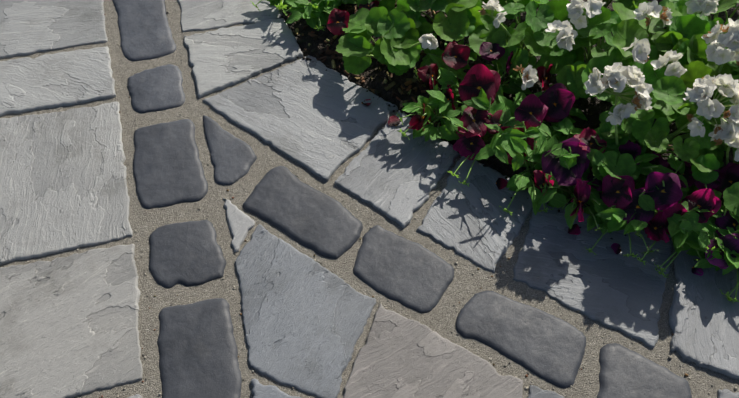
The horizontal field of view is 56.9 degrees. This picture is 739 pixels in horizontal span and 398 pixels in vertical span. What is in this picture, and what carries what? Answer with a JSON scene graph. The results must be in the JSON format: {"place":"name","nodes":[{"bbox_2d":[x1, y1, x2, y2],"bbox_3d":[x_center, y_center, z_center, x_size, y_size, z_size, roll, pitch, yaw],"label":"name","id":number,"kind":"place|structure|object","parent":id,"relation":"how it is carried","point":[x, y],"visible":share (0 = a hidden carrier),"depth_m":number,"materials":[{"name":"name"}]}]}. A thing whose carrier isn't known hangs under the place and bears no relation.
{"place":"outdoors","nodes":[
{"label":"outdoors","id":0,"kind":"place"},
{"bbox_2d":[0,0,738,397],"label":"sand ground","id":1,"kind":"structure","parent":0,"point":[464,286],"depth_m":1.09,"materials":[{"name":"beige sand"}]},
{"bbox_2d":[0,0,107,58],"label":"paving slab","id":2,"kind":"structure","parent":1,"relation":"on","point":[28,27],"depth_m":1.41,"materials":[{"name":"stone"}]},
{"bbox_2d":[0,46,115,116],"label":"paving slab","id":3,"kind":"structure","parent":1,"relation":"on","point":[60,79],"depth_m":1.32,"materials":[{"name":"stone"}]},
{"bbox_2d":[0,102,132,264],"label":"paving slab","id":4,"kind":"structure","parent":1,"relation":"on","point":[63,182],"depth_m":1.18,"materials":[{"name":"stone"}]},
{"bbox_2d":[0,244,142,397],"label":"paving slab","id":5,"kind":"structure","parent":1,"relation":"on","point":[69,326],"depth_m":1.02,"materials":[{"name":"stone"}]},
{"bbox_2d":[128,394,142,397],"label":"paving slab","id":6,"kind":"structure","parent":1,"relation":"on","point":[137,396],"depth_m":0.96,"materials":[{"name":"stone"}]},
{"bbox_2d":[112,0,175,61],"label":"cobblestone","id":7,"kind":"object","parent":1,"relation":"on","point":[145,30],"visible":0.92,"depth_m":1.40,"materials":[{"name":"grey stone"}]},
{"bbox_2d":[127,64,184,112],"bbox_3d":[-0.410,-0.203,1.325,0.111,0.044,0.124,-16,57,-11],"label":"cobblestone","id":8,"kind":"object","parent":1,"relation":"on","point":[158,88],"visible":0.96,"depth_m":1.30,"materials":[{"name":"grey stone"}]},
{"bbox_2d":[133,119,207,208],"bbox_3d":[-0.354,-0.057,1.222,0.128,0.044,0.196,-10,56,-7],"label":"cobblestone","id":9,"kind":"object","parent":1,"relation":"on","point":[168,168],"visible":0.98,"depth_m":1.20,"materials":[{"name":"grey stone"}]},
{"bbox_2d":[149,220,225,288],"bbox_3d":[-0.294,0.096,1.115,0.125,0.044,0.126,-9,55,-6],"label":"cobblestone","id":10,"kind":"object","parent":1,"relation":"on","point":[188,253],"visible":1,"depth_m":1.09,"materials":[{"name":"grey stone"}]},
{"bbox_2d":[157,298,241,397],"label":"cobblestone","id":11,"kind":"object","parent":1,"relation":"on","point":[197,348],"visible":0.98,"depth_m":1.00,"materials":[{"name":"grey stone"}]},
{"bbox_2d":[177,0,280,31],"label":"paving slab","id":12,"kind":"structure","parent":1,"relation":"on","point":[202,15],"depth_m":1.43,"materials":[{"name":"stone"}]},
{"bbox_2d":[203,115,256,185],"bbox_3d":[-0.251,-0.087,1.244,0.084,0.043,0.177,-14,56,-9],"label":"cobblestone","id":13,"kind":"object","parent":1,"relation":"on","point":[233,159],"visible":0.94,"depth_m":1.21,"materials":[{"name":"grey stone"}]},
{"bbox_2d":[223,198,254,252],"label":"paving slab","id":14,"kind":"structure","parent":1,"relation":"on","point":[240,223],"depth_m":1.13,"materials":[{"name":"stone"}]},
{"bbox_2d":[184,18,302,97],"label":"paving slab","id":15,"kind":"structure","parent":1,"relation":"on","point":[221,58],"depth_m":1.36,"materials":[{"name":"stone"}]},
{"bbox_2d":[250,379,300,397],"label":"paving slab","id":16,"kind":"structure","parent":1,"relation":"on","point":[259,390],"depth_m":0.96,"materials":[{"name":"stone"}]},
{"bbox_2d":[203,55,397,180],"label":"paving slab","id":17,"kind":"structure","parent":1,"relation":"on","point":[315,117],"depth_m":1.27,"materials":[{"name":"stone"}]},
{"bbox_2d":[242,166,362,258],"bbox_3d":[-0.108,0.030,1.160,0.213,0.044,0.113,30,60,19],"label":"cobblestone","id":18,"kind":"object","parent":1,"relation":"on","point":[288,202],"visible":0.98,"depth_m":1.14,"materials":[{"name":"grey stone"}]},
{"bbox_2d":[235,224,375,397],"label":"paving slab","id":19,"kind":"structure","parent":1,"relation":"on","point":[305,317],"depth_m":1.03,"materials":[{"name":"stone"}]},
{"bbox_2d":[21,11,736,397],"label":"pebbles","id":20,"kind":"object","parent":1,"relation":"on","point":[331,265],"visible":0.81,"depth_m":1.05,"materials":[{"name":"beige gravel"}]},
{"bbox_2d":[335,111,458,227],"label":"paving slab","id":21,"kind":"structure","parent":1,"relation":"on","point":[392,173],"depth_m":1.19,"materials":[{"name":"stone"}]},
{"bbox_2d":[353,225,453,312],"bbox_3d":[0.048,0.119,1.100,0.167,0.044,0.116,27,59,18],"label":"cobblestone","id":22,"kind":"object","parent":1,"relation":"on","point":[407,273],"visible":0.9,"depth_m":1.08,"materials":[{"name":"grey stone"}]},
{"bbox_2d":[343,304,523,397],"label":"paving slab","id":23,"kind":"structure","parent":1,"relation":"on","point":[398,356],"depth_m":0.99,"materials":[{"name":"stone"}]},
{"bbox_2d":[417,156,532,273],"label":"paving slab","id":24,"kind":"structure","parent":1,"relation":"on","point":[475,223],"depth_m":1.14,"materials":[{"name":"stone"}]},
{"bbox_2d":[281,0,738,206],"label":"bed soil","id":25,"kind":"structure","parent":1,"relation":"on","point":[592,109],"depth_m":1.31,"materials":[{"name":"black soil"}]},
{"bbox_2d":[250,0,291,10],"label":"pansy plant","id":26,"kind":"object","parent":25,"relation":"on","point":[282,4],"visible":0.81,"depth_m":1.41,"materials":[{"name":"green plant"}]},
{"bbox_2d":[282,0,349,34],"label":"pansy plant","id":27,"kind":"object","parent":25,"relation":"on","point":[335,20],"visible":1,"depth_m":1.36,"materials":[{"name":"green plant"}]},
{"bbox_2d":[310,0,378,12],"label":"pansy plant","id":28,"kind":"object","parent":25,"relation":"on","point":[368,6],"visible":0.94,"depth_m":1.37,"materials":[{"name":"green plant"}]},
{"bbox_2d":[356,0,396,16],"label":"geranium plant","id":29,"kind":"object","parent":25,"relation":"on","point":[389,5],"visible":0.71,"depth_m":1.34,"materials":[{"name":"green plant"}]},
{"bbox_2d":[336,6,437,75],"bbox_3d":[0.035,-0.290,1.273,0.204,0.137,0.133,19,57,13],"label":"geranium plant","id":30,"kind":"object","parent":25,"relation":"on","point":[400,45],"visible":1,"depth_m":1.25,"materials":[{"name":"green plant"}]},
{"bbox_2d":[396,63,462,141],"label":"pansy plant","id":31,"kind":"object","parent":25,"relation":"on","point":[420,124],"visible":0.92,"depth_m":1.21,"materials":[{"name":"green plant"}]},
{"bbox_2d":[395,0,488,40],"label":"geranium plant","id":32,"kind":"object","parent":25,"relation":"on","point":[462,20],"visible":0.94,"depth_m":1.26,"materials":[{"name":"green plant"}]},
{"bbox_2d":[414,40,476,99],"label":"pansy plant","id":33,"kind":"object","parent":25,"relation":"on","point":[455,58],"visible":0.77,"depth_m":1.25,"materials":[{"name":"green plant"}]},
{"bbox_2d":[426,64,500,126],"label":"pansy plant","id":34,"kind":"object","parent":25,"relation":"on","point":[480,80],"visible":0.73,"depth_m":1.19,"materials":[{"name":"red plant"}]},
{"bbox_2d":[447,97,528,186],"bbox_3d":[0.197,-0.103,1.168,0.133,0.096,0.154,-1,55,-1],"label":"pansy plant","id":35,"kind":"object","parent":25,"relation":"on","point":[469,125],"visible":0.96,"depth_m":1.17,"materials":[{"name":"green plant"}]},
{"bbox_2d":[279,16,703,275],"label":"bed debris crumbs","id":36,"kind":"object","parent":25,"relation":"on","point":[394,120],"visible":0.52,"depth_m":1.18,"materials":[{"name":"soil"}]},
{"bbox_2d":[479,42,531,100],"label":"pansy plant","id":37,"kind":"object","parent":25,"relation":"on","point":[489,51],"visible":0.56,"depth_m":1.24,"materials":[{"name":"green plant"}]},
{"bbox_2d":[487,0,525,19],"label":"geranium plant","id":38,"kind":"object","parent":25,"relation":"on","point":[502,3],"visible":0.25,"depth_m":1.31,"materials":[{"name":"green plant"}]},
{"bbox_2d":[287,0,732,161],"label":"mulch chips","id":39,"kind":"object","parent":25,"relation":"on","point":[404,91],"visible":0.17,"depth_m":1.33,"materials":[{"name":"brown wood"}]},
{"bbox_2d":[468,0,583,89],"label":"geranium plant","id":40,"kind":"object","parent":25,"relation":"on","point":[543,31],"visible":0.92,"depth_m":1.21,"materials":[{"name":"green plant"}]},
{"bbox_2d":[477,83,574,152],"bbox_3d":[0.260,-0.136,1.176,0.169,0.103,0.128,-20,57,-13],"label":"pansy plant","id":41,"kind":"object","parent":25,"relation":"on","point":[554,103],"visible":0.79,"depth_m":1.16,"materials":[{"name":"purple plant"}]},
{"bbox_2d":[496,121,579,214],"bbox_3d":[0.274,-0.059,1.130,0.123,0.114,0.156,-1,55,-1],"label":"pansy plant","id":42,"kind":"object","parent":25,"relation":"on","point":[524,148],"visible":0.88,"depth_m":1.13,"materials":[{"name":"green plant"}]},
{"bbox_2d":[512,64,586,132],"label":"pansy plant","id":43,"kind":"object","parent":25,"relation":"on","point":[543,72],"visible":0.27,"depth_m":1.20,"materials":[{"name":"red plant"}]},
{"bbox_2d":[525,117,606,189],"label":"pansy plant","id":44,"kind":"object","parent":25,"relation":"on","point":[565,128],"visible":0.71,"depth_m":1.14,"materials":[{"name":"green plant"}]},
{"bbox_2d":[537,137,604,230],"bbox_3d":[0.337,-0.016,1.113,0.129,0.099,0.147,-1,55,-1],"label":"pansy plant","id":45,"kind":"object","parent":25,"relation":"on","point":[567,174],"visible":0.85,"depth_m":1.11,"materials":[{"name":"purple plant"}]},
{"bbox_2d":[549,0,656,100],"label":"geranium plant","id":46,"kind":"object","parent":25,"relation":"on","point":[593,21],"visible":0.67,"depth_m":1.17,"materials":[{"name":"green plant"}]},
{"bbox_2d":[597,0,639,8],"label":"geranium plant","id":47,"kind":"object","parent":25,"relation":"on","point":[628,4],"visible":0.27,"depth_m":1.30,"materials":[{"name":"green plant"}]},
{"bbox_2d":[584,62,653,180],"bbox_3d":[0.411,-0.105,1.094,0.155,0.216,0.153,-1,55,-1],"label":"geranium plant","id":48,"kind":"object","parent":25,"relation":"on","point":[618,77],"visible":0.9,"depth_m":1.06,"materials":[{"name":"white plant"}]},
{"bbox_2d":[583,175,667,257],"bbox_3d":[0.411,0.027,1.085,0.153,0.096,0.130,-37,63,-23],"label":"pansy plant","id":49,"kind":"object","parent":25,"relation":"on","point":[628,207],"visible":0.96,"depth_m":1.07,"materials":[{"name":"purple plant"}]},
{"bbox_2d":[587,137,675,181],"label":"pansy plant","id":50,"kind":"object","parent":25,"relation":"on","point":[636,152],"visible":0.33,"depth_m":1.10,"materials":[{"name":"green plant"}]},
{"bbox_2d":[607,0,718,68],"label":"geranium plant","id":51,"kind":"object","parent":25,"relation":"on","point":[685,24],"visible":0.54,"depth_m":1.17,"materials":[{"name":"green plant"}]},
{"bbox_2d":[634,151,695,238],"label":"pansy plant","id":52,"kind":"object","parent":25,"relation":"on","point":[681,169],"visible":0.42,"depth_m":1.10,"materials":[{"name":"purple plant"}]},
{"bbox_2d":[599,50,738,172],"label":"geranium plant","id":53,"kind":"object","parent":25,"relation":"on","point":[698,111],"visible":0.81,"depth_m":1.08,"materials":[{"name":"green plant"}]},
{"bbox_2d":[636,172,714,264],"bbox_3d":[0.473,0.030,1.081,0.121,0.100,0.144,-1,55,-1],"label":"pansy plant","id":54,"kind":"object","parent":25,"relation":"on","point":[666,193],"visible":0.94,"depth_m":1.07,"materials":[{"name":"purple plant"}]},
{"bbox_2d":[654,188,722,277],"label":"pansy plant","id":55,"kind":"object","parent":25,"relation":"on","point":[707,199],"visible":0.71,"depth_m":1.06,"materials":[{"name":"purple plant"}]},
{"bbox_2d":[669,0,738,43],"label":"geranium plant","id":56,"kind":"object","parent":25,"relation":"on","point":[726,4],"visible":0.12,"depth_m":1.24,"materials":[{"name":"green plant"}]},
{"bbox_2d":[675,18,738,133],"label":"geranium plant","id":57,"kind":"object","parent":25,"relation":"on","point":[723,57],"visible":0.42,"depth_m":1.10,"materials":[{"name":"white plant"}]},
{"bbox_2d":[678,190,738,274],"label":"pansy plant","id":58,"kind":"object","parent":25,"relation":"on","point":[724,220],"visible":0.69,"depth_m":1.06,"materials":[{"name":"green plant"}]},
{"bbox_2d":[682,117,738,216],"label":"geranium plant","id":59,"kind":"object","parent":25,"relation":"on","point":[731,193],"visible":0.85,"depth_m":1.05,"materials":[{"name":"green plant"}]},
{"bbox_2d":[682,163,738,251],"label":"pansy plant","id":60,"kind":"object","parent":25,"relation":"on","point":[728,176],"visible":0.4,"depth_m":1.10,"materials":[{"name":"purple plant"}]},
{"bbox_2d":[686,233,738,301],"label":"pansy plant","id":61,"kind":"object","parent":25,"relation":"on","point":[722,260],"visible":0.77,"depth_m":1.04,"materials":[{"name":"green plant"}]},
{"bbox_2d":[717,225,738,302],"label":"pansy plant","id":62,"kind":"object","parent":25,"relation":"on","point":[723,232],"visible":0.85,"depth_m":1.05,"materials":[{"name":"green plant"}]},
{"bbox_2d":[455,290,585,388],"bbox_3d":[0.229,0.210,1.036,0.196,0.043,0.106,26,59,17],"label":"paving stone","id":63,"kind":"object","parent":1,"relation":"on","point":[549,348],"visible":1,"depth_m":1.02,"materials":[{"name":"grey stone"}]},
{"bbox_2d":[527,385,563,397],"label":"paving slab","id":64,"kind":"structure","parent":1,"relation":"on","point":[536,392],"depth_m":0.97,"materials":[{"name":"stone"}]},
{"bbox_2d":[513,201,672,347],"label":"paving slab","id":65,"kind":"structure","parent":1,"relation":"on","point":[607,286],"depth_m":1.08,"materials":[{"name":"stone"}]},
{"bbox_2d":[597,343,691,397],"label":"paving stone","id":66,"kind":"object","parent":1,"relation":"on","point":[625,372],"visible":1,"depth_m":0.98,"materials":[{"name":"grey stone"}]},
{"bbox_2d":[669,249,738,379],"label":"paving slab","id":67,"kind":"structure","parent":1,"relation":"on","point":[704,318],"depth_m":1.03,"materials":[{"name":"stone"}]},
{"bbox_2d":[717,389,738,397],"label":"paving slab","id":68,"kind":"structure","parent":1,"relation":"on","point":[725,393],"depth_m":0.96,"materials":[{"name":"stone"}]}
]}

